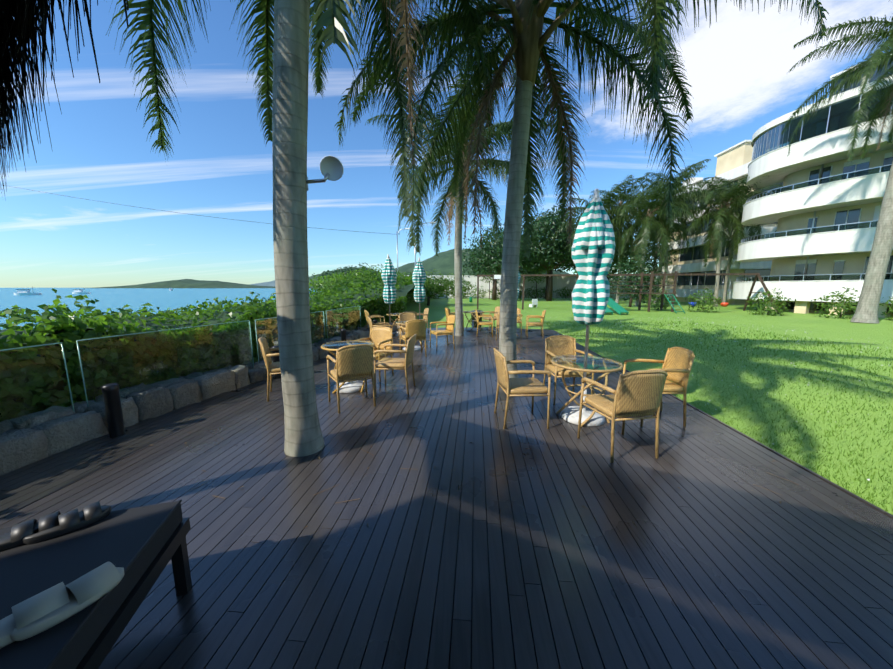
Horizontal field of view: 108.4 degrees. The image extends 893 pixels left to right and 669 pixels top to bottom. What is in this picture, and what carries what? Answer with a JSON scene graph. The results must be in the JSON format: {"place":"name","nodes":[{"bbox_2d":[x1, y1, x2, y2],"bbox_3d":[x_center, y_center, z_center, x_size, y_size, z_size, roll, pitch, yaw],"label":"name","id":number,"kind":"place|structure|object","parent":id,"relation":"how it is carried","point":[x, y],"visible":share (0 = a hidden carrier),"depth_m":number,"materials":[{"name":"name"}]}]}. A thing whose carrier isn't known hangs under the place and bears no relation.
{"place":"outdoors","nodes":[
{"label":"outdoors","id":0,"kind":"place"},
{"bbox_2d":[0,288,320,356],"bbox_3d":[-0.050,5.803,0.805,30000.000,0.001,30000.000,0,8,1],"label":"sea","id":1,"kind":"structure","parent":0,"point":[163,299],"depth_m":190.50,"materials":[{"name":"teal liquid"}]},
{"bbox_2d":[14,287,41,294],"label":"boat","id":2,"kind":"object","parent":1,"relation":"on","point":[23,291],"visible":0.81,"depth_m":249.87,"materials":[{"name":"white paint"}]},
{"bbox_2d":[72,288,90,293],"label":"boat","id":3,"kind":"object","parent":1,"relation":"on","point":[78,291],"visible":0.81,"depth_m":299.88,"materials":[{"name":"white paint"}]},
{"bbox_2d":[96,279,274,287],"bbox_3d":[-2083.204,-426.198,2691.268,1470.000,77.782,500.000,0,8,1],"label":"island","id":4,"kind":"structure","parent":0,"point":[187,283],"depth_m":2504.97,"materials":[{"name":"green plant"}]},
{"bbox_2d":[249,276,309,285],"bbox_3d":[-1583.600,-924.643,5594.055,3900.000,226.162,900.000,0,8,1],"label":"hill","id":5,"kind":"structure","parent":0,"point":[271,283],"depth_m":5276.43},
{"bbox_2d":[309,267,380,286],"bbox_3d":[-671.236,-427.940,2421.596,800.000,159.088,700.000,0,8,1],"label":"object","id":6,"kind":"structure","parent":0,"point":[311,277],"depth_m":2253.55,"materials":[{"name":"green plant"}]},
{"bbox_2d":[309,246,568,288],"bbox_3d":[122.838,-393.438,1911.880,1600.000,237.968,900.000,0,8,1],"label":"hills","id":7,"kind":"structure","parent":0,"point":[443,262],"depth_m":1624.62,"materials":[{"name":"green plant"}]},
{"bbox_2d":[0,298,892,514],"bbox_3d":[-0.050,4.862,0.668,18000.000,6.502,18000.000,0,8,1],"label":"ground","id":8,"kind":"structure","parent":0,"point":[823,328],"depth_m":7.13,"materials":[{"name":"green plant"}]},
{"bbox_2d":[0,319,417,475],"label":"stone wall","id":9,"kind":"structure","parent":8,"relation":"on","point":[26,442],"depth_m":3.72,"materials":[{"name":"grey stone"}]},
{"bbox_2d":[0,306,360,432],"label":"glass rail","id":10,"kind":"object","parent":9,"relation":"on","point":[268,329],"visible":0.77,"depth_m":5.33,"materials":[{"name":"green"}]},
{"bbox_2d":[0,275,427,421],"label":"hedge","id":11,"kind":"object","parent":8,"relation":"on","point":[67,319],"depth_m":4.51,"materials":[{"name":"green plant"}]},
{"bbox_2d":[312,263,406,280],"bbox_3d":[-8.647,-5.361,33.695,10.680,4.228,8.021,0,8,1],"label":"bush","id":12,"kind":"object","parent":8,"relation":"on","point":[328,271],"visible":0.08,"depth_m":32.29,"materials":[{"name":"green plant"}]},
{"bbox_2d":[309,265,424,305],"bbox_3d":[-5.550,-2.896,20.985,8.147,3.017,8.246,0,8,1],"label":"bush","id":13,"kind":"object","parent":8,"relation":"on","point":[329,285],"visible":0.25,"depth_m":19.39,"materials":[{"name":"green plant"}]},
{"bbox_2d":[325,264,435,303],"bbox_3d":[-6.114,-4.124,27.416,10.393,3.590,8.554,0,8,1],"label":"bush","id":14,"kind":"object","parent":8,"relation":"on","point":[364,270],"depth_m":26.81,"materials":[{"name":"green plant"}]},
{"bbox_2d":[397,228,409,271],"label":"lamp","id":15,"kind":"object","parent":8,"relation":"on","point":[397,248],"visible":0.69,"depth_m":42.79,"materials":[{"name":"silver metal"}]},
{"bbox_2d":[4,185,396,234],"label":"wire","id":16,"kind":"object","parent":15,"relation":"attached to","point":[191,214],"visible":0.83,"depth_m":40.85,"materials":[{"name":"black plastic"}]},
{"bbox_2d":[414,222,435,265],"bbox_3d":[-2.394,-8.245,37.005,2.649,8.950,0.300,1,8,9],"label":"lamp","id":17,"kind":"object","parent":8,"relation":"on","point":[414,243],"visible":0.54,"depth_m":36.89,"materials":[{"name":"silver metal"}]},
{"bbox_2d":[407,269,476,305],"bbox_3d":[-0.948,-4.366,29.828,7.992,3.372,6.325,0,8,1],"label":"bush","id":18,"kind":"object","parent":8,"relation":"on","point":[436,287],"depth_m":29.48,"materials":[{"name":"green plant"}]},
{"bbox_2d":[0,327,892,668],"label":"deck","id":19,"kind":"structure","parent":8,"relation":"on","point":[642,561],"depth_m":2.12,"materials":[{"name":"brown wood"}]},
{"bbox_2d":[0,500,191,668],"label":"table","id":20,"kind":"object","parent":19,"relation":"on","point":[76,586],"visible":1,"depth_m":1.28,"materials":[{"name":"black wood"}]},
{"bbox_2d":[101,320,376,437],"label":"bollards","id":21,"kind":"object","parent":19,"relation":"on","point":[113,408],"visible":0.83,"depth_m":3.46,"materials":[{"name":"black plastic"}]},
{"bbox_2d":[258,337,280,401],"bbox_3d":[-2.424,0.469,4.805,0.600,0.883,0.558,-4,9,-24],"label":"chair","id":22,"kind":"object","parent":19,"relation":"on","point":[274,368],"visible":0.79,"depth_m":4.56,"materials":[{"name":"wicker"}]},
{"bbox_2d":[321,340,373,392],"bbox_3d":[-1.542,0.510,5.104,0.804,0.738,0.804,-1,8,-5],"label":"table","id":23,"kind":"object","parent":19,"relation":"on","point":[352,386],"visible":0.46,"depth_m":5.03,"materials":[{"name":"wicker"}]},
{"bbox_2d":[326,344,375,412],"bbox_3d":[-1.285,0.530,4.389,0.558,0.883,0.600,-5,10,-30],"label":"chair","id":24,"kind":"object","parent":19,"relation":"on","point":[354,362],"visible":1,"depth_m":4.15,"materials":[{"name":"wicker"}]},
{"bbox_2d":[352,326,393,381],"bbox_3d":[-1.285,0.327,5.785,0.558,0.883,0.600,3,9,20],"label":"chair","id":25,"kind":"object","parent":19,"relation":"on","point":[380,337],"visible":0.58,"depth_m":5.95,"materials":[{"name":"wicker"}]},
{"bbox_2d":[364,310,384,334],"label":"chair","id":26,"kind":"object","parent":19,"relation":"on","point":[367,314],"visible":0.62,"depth_m":10.35,"materials":[{"name":"wicker"}]},
{"bbox_2d":[368,316,392,349],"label":"chair","id":27,"kind":"object","parent":19,"relation":"on","point":[371,325],"visible":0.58,"depth_m":8.00,"materials":[{"name":"wicker"}]},
{"bbox_2d":[381,254,396,327],"bbox_3d":[-1.677,-1.114,9.532,0.441,2.460,0.441,5,10,33],"label":"umbrella","id":28,"kind":"object","parent":19,"relation":"on","point":[389,276],"visible":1,"depth_m":9.36,"materials":[{"name":"teal fabric"}]},
{"bbox_2d":[106,0,679,456],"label":"palm","id":29,"kind":"object","parent":19,"relation":"on","point":[332,18],"depth_m":3.05,"materials":[{"name":"plant"}]},
{"bbox_2d":[306,155,343,190],"bbox_3d":[-1.162,-1.493,2.976,0.395,0.293,0.204,-3,9,-22],"label":"satellite dish","id":30,"kind":"object","parent":29,"relation":"attached to","point":[331,168],"visible":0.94,"depth_m":2.97,"materials":[{"name":"silver metal"}]},
{"bbox_2d":[382,0,430,168],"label":"dead palm","id":31,"kind":"object","parent":29,"relation":"attached to","point":[403,11],"visible":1,"depth_m":2.67,"materials":[{"name":"green plant"}]},
{"bbox_2d":[373,334,415,394],"bbox_3d":[-0.769,0.436,5.036,0.600,0.883,0.558,1,8,6],"label":"chair","id":32,"kind":"object","parent":19,"relation":"on","point":[385,363],"visible":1,"depth_m":4.82,"materials":[{"name":"wicker"}]},
{"bbox_2d":[386,313,404,335],"bbox_3d":[-1.622,-0.342,10.944,0.804,0.738,0.804,-2,8,-11],"label":"table","id":33,"kind":"object","parent":19,"relation":"on","point":[395,333],"visible":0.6,"depth_m":10.77,"materials":[{"name":"wicker"}]},
{"bbox_2d":[398,311,416,336],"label":"chair","id":34,"kind":"object","parent":19,"relation":"on","point":[414,312],"visible":0.29,"depth_m":9.96,"materials":[{"name":"wicker"}]},
{"bbox_2d":[399,312,420,344],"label":"chair","id":35,"kind":"object","parent":19,"relation":"on","point":[407,316],"visible":0.48,"depth_m":9.30,"materials":[{"name":"wicker"}]},
{"bbox_2d":[396,320,426,350],"bbox_3d":[-0.903,0.034,8.363,0.804,0.738,0.804,-4,9,-28],"label":"table","id":36,"kind":"object","parent":19,"relation":"on","point":[417,347],"visible":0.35,"depth_m":8.27,"materials":[{"name":"wicker"}]},
{"bbox_2d":[400,320,426,356],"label":"chair","id":37,"kind":"object","parent":19,"relation":"on","point":[416,327],"visible":0.94,"depth_m":7.34,"materials":[{"name":"wicker"}]},
{"bbox_2d":[412,257,425,319],"bbox_3d":[-0.882,-1.258,10.515,0.441,2.460,0.441,-4,9,-24],"label":"umbrella","id":38,"kind":"object","parent":19,"relation":"on","point":[419,277],"visible":1,"depth_m":10.34,"materials":[{"name":"teal fabric"}]},
{"bbox_2d":[417,308,428,333],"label":"chair","id":39,"kind":"object","parent":19,"relation":"on","point":[425,314],"visible":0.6,"depth_m":11.38,"materials":[{"name":"wicker"}]},
{"bbox_2d":[430,315,455,350],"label":"chair","id":40,"kind":"object","parent":19,"relation":"on","point":[450,324],"visible":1,"depth_m":8.41,"materials":[{"name":"wicker"}]},
{"bbox_2d":[445,308,463,331],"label":"chair","id":41,"kind":"object","parent":19,"relation":"on","point":[447,311],"visible":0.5,"depth_m":11.53,"materials":[{"name":"wicker"}]},
{"bbox_2d":[365,54,550,335],"bbox_3d":[0.576,-3.753,10.546,5.522,7.720,5.324,0,8,1],"label":"palm","id":42,"kind":"object","parent":19,"relation":"on","point":[499,163],"depth_m":10.28,"materials":[{"name":"green plant"}]},
{"bbox_2d":[441,183,485,247],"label":"fronds","id":43,"kind":"object","parent":42,"relation":"attached to","point":[449,214],"visible":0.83,"depth_m":10.06,"materials":[{"name":"green plant"}]},
{"bbox_2d":[151,330,781,534],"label":"fallen leaves","id":44,"kind":"object","parent":19,"relation":"on","point":[780,502],"visible":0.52,"depth_m":2.98,"materials":[{"name":"brown plant"}]},
{"bbox_2d":[405,331,536,668],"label":"deck underside","id":45,"kind":"structure","parent":19,"relation":"attached to","point":[472,546],"depth_m":1.95,"materials":[{"name":"black wood"}]},
{"bbox_2d":[463,311,483,331],"bbox_3d":[0.991,-0.496,12.002,0.804,0.738,0.804,-2,8,-11],"label":"table","id":46,"kind":"object","parent":19,"relation":"on","point":[473,329],"visible":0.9,"depth_m":11.91,"materials":[{"name":"metal"}]},
{"bbox_2d":[475,309,492,336],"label":"chair","id":47,"kind":"object","parent":19,"relation":"on","point":[483,322],"visible":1,"depth_m":10.56,"materials":[{"name":"wicker"}]},
{"bbox_2d":[482,306,499,330],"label":"chair","id":48,"kind":"object","parent":19,"relation":"on","point":[497,310],"visible":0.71,"depth_m":12.33,"materials":[{"name":"wicker"}]},
{"bbox_2d":[183,354,798,502],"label":"palm litter","id":49,"kind":"object","parent":19,"relation":"on","point":[405,468],"visible":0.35,"depth_m":2.62,"materials":[{"name":"brown plant"}]},
{"bbox_2d":[496,312,499,340],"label":"chair","id":50,"kind":"object","parent":19,"relation":"on","point":[498,319],"visible":0.23,"depth_m":9.74,"materials":[{"name":"wicker"}]},
{"bbox_2d":[517,273,520,299],"bbox_3d":[2.456,-1.438,11.752,0.441,2.460,0.441,-3,9,-22],"label":"umbrella","id":51,"kind":"object","parent":19,"relation":"on","point":[519,276],"visible":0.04,"depth_m":11.59,"materials":[{"name":"teal fabric"}]},
{"bbox_2d":[517,308,521,334],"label":"chair","id":52,"kind":"object","parent":19,"relation":"on","point":[519,319],"visible":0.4,"depth_m":11.44,"materials":[{"name":"wicker"}]},
{"bbox_2d":[493,348,550,428],"bbox_3d":[0.863,0.607,3.865,0.600,0.883,0.558,-1,8,-4],"label":"chair","id":53,"kind":"object","parent":19,"relation":"on","point":[532,386],"visible":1,"depth_m":3.66,"materials":[{"name":"wicker"}]},
{"bbox_2d":[526,310,545,337],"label":"chair","id":54,"kind":"object","parent":19,"relation":"on","point":[542,317],"visible":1,"depth_m":10.28,"materials":[{"name":"wicker"}]},
{"bbox_2d":[543,335,594,404],"bbox_3d":[1.730,0.489,4.671,0.558,0.883,0.600,-1,8,-4],"label":"chair","id":55,"kind":"object","parent":19,"relation":"on","point":[556,345],"visible":0.81,"depth_m":4.84,"materials":[{"name":"wicker"}]},
{"bbox_2d":[333,0,828,377],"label":"palm","id":56,"kind":"object","parent":19,"relation":"on","point":[591,42],"depth_m":5.06,"materials":[{"name":"green plant"}]},
{"bbox_2d":[461,39,585,247],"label":"fronds","id":57,"kind":"object","parent":56,"relation":"attached to","point":[496,83],"visible":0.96,"depth_m":5.11,"materials":[{"name":"green plant"}]},
{"bbox_2d":[551,354,622,426],"bbox_3d":[1.675,0.681,3.929,0.804,0.738,0.804,-2,9,-16],"label":"table","id":58,"kind":"object","parent":19,"relation":"on","point":[589,418],"visible":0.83,"depth_m":3.85,"materials":[{"name":"wicker"}]},
{"bbox_2d":[571,189,615,386],"bbox_3d":[1.667,-0.343,3.763,0.464,2.590,0.464,4,9,23],"label":"umbrella","id":59,"kind":"object","parent":19,"relation":"on","point":[593,248],"visible":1,"depth_m":3.60,"materials":[{"name":"teal fabric"}]},
{"bbox_2d":[577,370,667,462],"bbox_3d":[1.724,0.708,3.166,0.558,0.883,0.600,-1,8,-9],"label":"chair","id":60,"kind":"object","parent":19,"relation":"on","point":[636,395],"visible":1,"depth_m":2.93,"materials":[{"name":"wicker"}]},
{"bbox_2d":[623,347,694,426],"bbox_3d":[2.570,0.596,3.938,0.600,0.883,0.558,1,8,4],"label":"chair","id":61,"kind":"object","parent":19,"relation":"on","point":[677,362],"visible":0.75,"depth_m":3.83,"materials":[{"name":"wicker"}]},
{"bbox_2d":[553,330,892,518],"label":"edging","id":62,"kind":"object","parent":19,"relation":"attached to","point":[873,506],"depth_m":2.97,"materials":[{"name":"brown wood"}]},
{"bbox_2d":[471,310,482,327],"bbox_3d":[1.257,-0.651,13.391,0.500,0.740,0.500,0,8,1],"label":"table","id":63,"kind":"object","parent":8,"relation":"on","point":[473,318],"visible":0.23,"depth_m":13.22,"materials":[{"name":"plastic"}]},
{"bbox_2d":[469,286,486,298],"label":"shrub","id":64,"kind":"object","parent":8,"relation":"on","point":[483,292],"visible":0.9,"depth_m":48.44,"materials":[{"name":"green plant"}]},
{"bbox_2d":[480,267,498,298],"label":"tree","id":65,"kind":"object","parent":8,"relation":"on","point":[490,277],"depth_m":44.85,"materials":[{"name":"green plant"}]},
{"bbox_2d":[488,287,499,298],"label":"shrub","id":66,"kind":"object","parent":8,"relation":"on","point":[497,293],"depth_m":48.24,"materials":[{"name":"green plant"}]},
{"bbox_2d":[462,219,532,299],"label":"tree","id":67,"kind":"object","parent":8,"relation":"on","point":[484,236],"depth_m":42.37,"materials":[{"name":"green plant"}]},
{"bbox_2d":[485,243,540,279],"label":"tree","id":68,"kind":"object","parent":8,"relation":"on","point":[519,271],"depth_m":45.68,"materials":[{"name":"green plant"}]},
{"bbox_2d":[470,229,559,277],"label":"tree","id":69,"kind":"object","parent":8,"relation":"on","point":[492,251],"depth_m":37.93,"materials":[{"name":"green plant"}]},
{"bbox_2d":[400,275,656,297],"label":"boundary wall","id":70,"kind":"structure","parent":8,"relation":"on","point":[560,282],"depth_m":49.60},
{"bbox_2d":[520,286,540,298],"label":"shrub","id":71,"kind":"object","parent":8,"relation":"on","point":[532,292],"depth_m":48.38,"materials":[{"name":"green plant"}]},
{"bbox_2d":[525,268,547,298],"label":"tree","id":72,"kind":"object","parent":8,"relation":"on","point":[540,277],"depth_m":44.74,"materials":[{"name":"green plant"}]},
{"bbox_2d":[534,288,553,298],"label":"shrub","id":73,"kind":"object","parent":8,"relation":"on","point":[543,291],"visible":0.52,"depth_m":48.25,"materials":[{"name":"green plant"}]},
{"bbox_2d":[522,209,573,298],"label":"tree","id":74,"kind":"object","parent":8,"relation":"on","point":[557,268],"depth_m":45.71,"materials":[{"name":"green plant"}]},
{"bbox_2d":[519,204,581,300],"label":"tree","id":75,"kind":"object","parent":8,"relation":"on","point":[547,224],"depth_m":38.12,"materials":[{"name":"green plant"}]},
{"bbox_2d":[555,287,572,298],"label":"shrub","id":76,"kind":"object","parent":8,"relation":"on","point":[565,291],"depth_m":48.24,"materials":[{"name":"green plant"}]},
{"bbox_2d":[543,212,636,273],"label":"tree","id":77,"kind":"object","parent":8,"relation":"on","point":[625,253],"depth_m":40.74,"materials":[{"name":"green plant"}]},
{"bbox_2d":[553,179,639,258],"bbox_3d":[14.659,-8.411,31.225,8.083,10.970,8.524,0,8,1],"label":"palm","id":78,"kind":"object","parent":8,"relation":"on","point":[608,205],"visible":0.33,"depth_m":29.83,"materials":[{"name":"green plant"}]},
{"bbox_2d":[572,233,652,279],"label":"tree","id":79,"kind":"object","parent":8,"relation":"on","point":[616,256],"depth_m":43.06,"materials":[{"name":"green plant"}]},
{"bbox_2d":[590,174,656,302],"bbox_3d":[17.974,-9.575,33.127,8.930,12.731,8.358,0,8,1],"label":"palm","id":80,"kind":"object","parent":8,"relation":"on","point":[621,199],"depth_m":32.41,"materials":[{"name":"green plant"}]},
{"bbox_2d":[477,270,780,314],"bbox_3d":[12.028,-3.150,22.219,19.499,3.192,4.973,0,8,1],"label":"playground","id":81,"kind":"object","parent":8,"relation":"on","point":[615,306],"visible":0.77,"depth_m":22.37,"materials":[{"name":"brown wood"}]},
{"bbox_2d":[608,249,668,306],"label":"tree","id":82,"kind":"object","parent":8,"relation":"on","point":[636,281],"depth_m":27.28,"materials":[{"name":"green plant"}]},
{"bbox_2d":[614,227,681,296],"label":"tree","id":83,"kind":"object","parent":8,"relation":"on","point":[654,258],"depth_m":41.04,"materials":[{"name":"green plant"}]},
{"bbox_2d":[609,181,701,305],"bbox_3d":[17.757,-7.768,28.259,7.739,10.566,8.549,0,8,1],"label":"palm","id":84,"kind":"object","parent":8,"relation":"on","point":[644,229],"depth_m":27.56,"materials":[{"name":"green plant"}]},
{"bbox_2d":[644,289,676,309],"bbox_3d":[16.162,-2.682,24.659,2.112,1.910,2.238,0,8,1],"label":"shrub","id":85,"kind":"object","parent":8,"relation":"on","point":[664,301],"visible":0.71,"depth_m":24.45,"materials":[{"name":"green plant"}]},
{"bbox_2d":[626,159,718,303],"bbox_3d":[22.758,-9.917,32.553,8.373,13.565,8.296,0,8,1],"label":"palm","id":86,"kind":"object","parent":8,"relation":"on","point":[694,166],"depth_m":31.50,"materials":[{"name":"green plant"}]},
{"bbox_2d":[620,165,725,304],"bbox_3d":[19.834,-8.593,29.723,8.183,11.758,8.308,0,8,1],"label":"palm","id":87,"kind":"object","parent":8,"relation":"on","point":[685,193],"depth_m":28.31,"materials":[{"name":"green plant"}]},
{"bbox_2d":[685,288,725,312],"bbox_3d":[17.572,-2.299,22.118,2.212,1.990,2.179,0,8,1],"label":"shrub","id":88,"kind":"object","parent":8,"relation":"on","point":[708,301],"depth_m":21.95,"materials":[{"name":"green plant"}]},
{"bbox_2d":[538,317,891,480],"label":"clover","id":89,"kind":"object","parent":8,"relation":"on","point":[745,348],"visible":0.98,"depth_m":9.91,"materials":[{"name":"green plant"}]},
{"bbox_2d":[662,175,769,306],"bbox_3d":[23.405,-7.991,27.385,8.509,11.247,8.280,0,8,1],"label":"palm","id":90,"kind":"object","parent":8,"relation":"on","point":[735,195],"depth_m":26.90,"materials":[{"name":"green plant"}]},
{"bbox_2d":[705,224,718,256],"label":"dead palm","id":91,"kind":"object","parent":90,"relation":"attached to","point":[712,244],"visible":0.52,"depth_m":28.68,"materials":[{"name":"plant"}]},
{"bbox_2d":[682,176,782,301],"bbox_3d":[26.183,-8.694,29.278,7.807,12.099,7.852,0,8,1],"label":"palm","id":92,"kind":"object","parent":8,"relation":"on","point":[752,233],"depth_m":28.69,"materials":[{"name":"green plant"}]},
{"bbox_2d":[746,288,795,315],"bbox_3d":[19.581,-1.887,19.635,2.226,1.911,2.212,0,8,1],"label":"shrub","id":93,"kind":"object","parent":8,"relation":"on","point":[773,306],"depth_m":19.53,"materials":[{"name":"green plant"}]},
{"bbox_2d":[654,58,892,317],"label":"building","id":94,"kind":"structure","parent":8,"relation":"on","point":[821,206],"depth_m":20.80,"materials":[{"name":"white paint"}]},
{"bbox_2d":[811,287,858,318],"bbox_3d":[21.508,-1.628,17.661,2.144,1.979,2.302,0,8,1],"label":"shrub","id":95,"kind":"object","parent":8,"relation":"on","point":[847,306],"depth_m":17.64,"materials":[{"name":"green plant"}]},
{"bbox_2d":[781,0,892,323],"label":"palm","id":96,"kind":"object","parent":8,"relation":"on","point":[872,63],"depth_m":14.94,"materials":[{"name":"green plant"}]},
{"bbox_2d":[875,87,892,155],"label":"dead palm","id":97,"kind":"object","parent":96,"relation":"attached to","point":[883,125],"visible":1,"depth_m":14.40,"materials":[{"name":"green plant"}]},
{"bbox_2d":[879,297,892,319],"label":"shrub","id":98,"kind":"object","parent":8,"relation":"on","point":[890,309],"visible":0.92,"depth_m":16.52,"materials":[{"name":"green plant"}]},
{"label":"kiosk wall","id":99,"kind":"object","parent":8,"relation":"on","visible":0},
{"bbox_2d":[0,0,128,200],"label":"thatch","id":100,"kind":"object","parent":99,"relation":"attached to","point":[22,27],"visible":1,"depth_m":0.91,"materials":[{"name":"plant"}]},
{"bbox_2d":[0,0,892,287],"label":"sky","id":101,"kind":"structure","parent":0,"point":[737,65],"materials":[{"name":"blue"}]},
{"bbox_2d":[529,299,537,306],"bbox_3d":[7.405,-2.689,27.498,0.500,0.700,0.530,-2,9,-16],"label":"white seat","id":102,"kind":"object","parent":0,"point":[535,302],"visible":1,"depth_m":27.27,"materials":[{"name":"white paint"}]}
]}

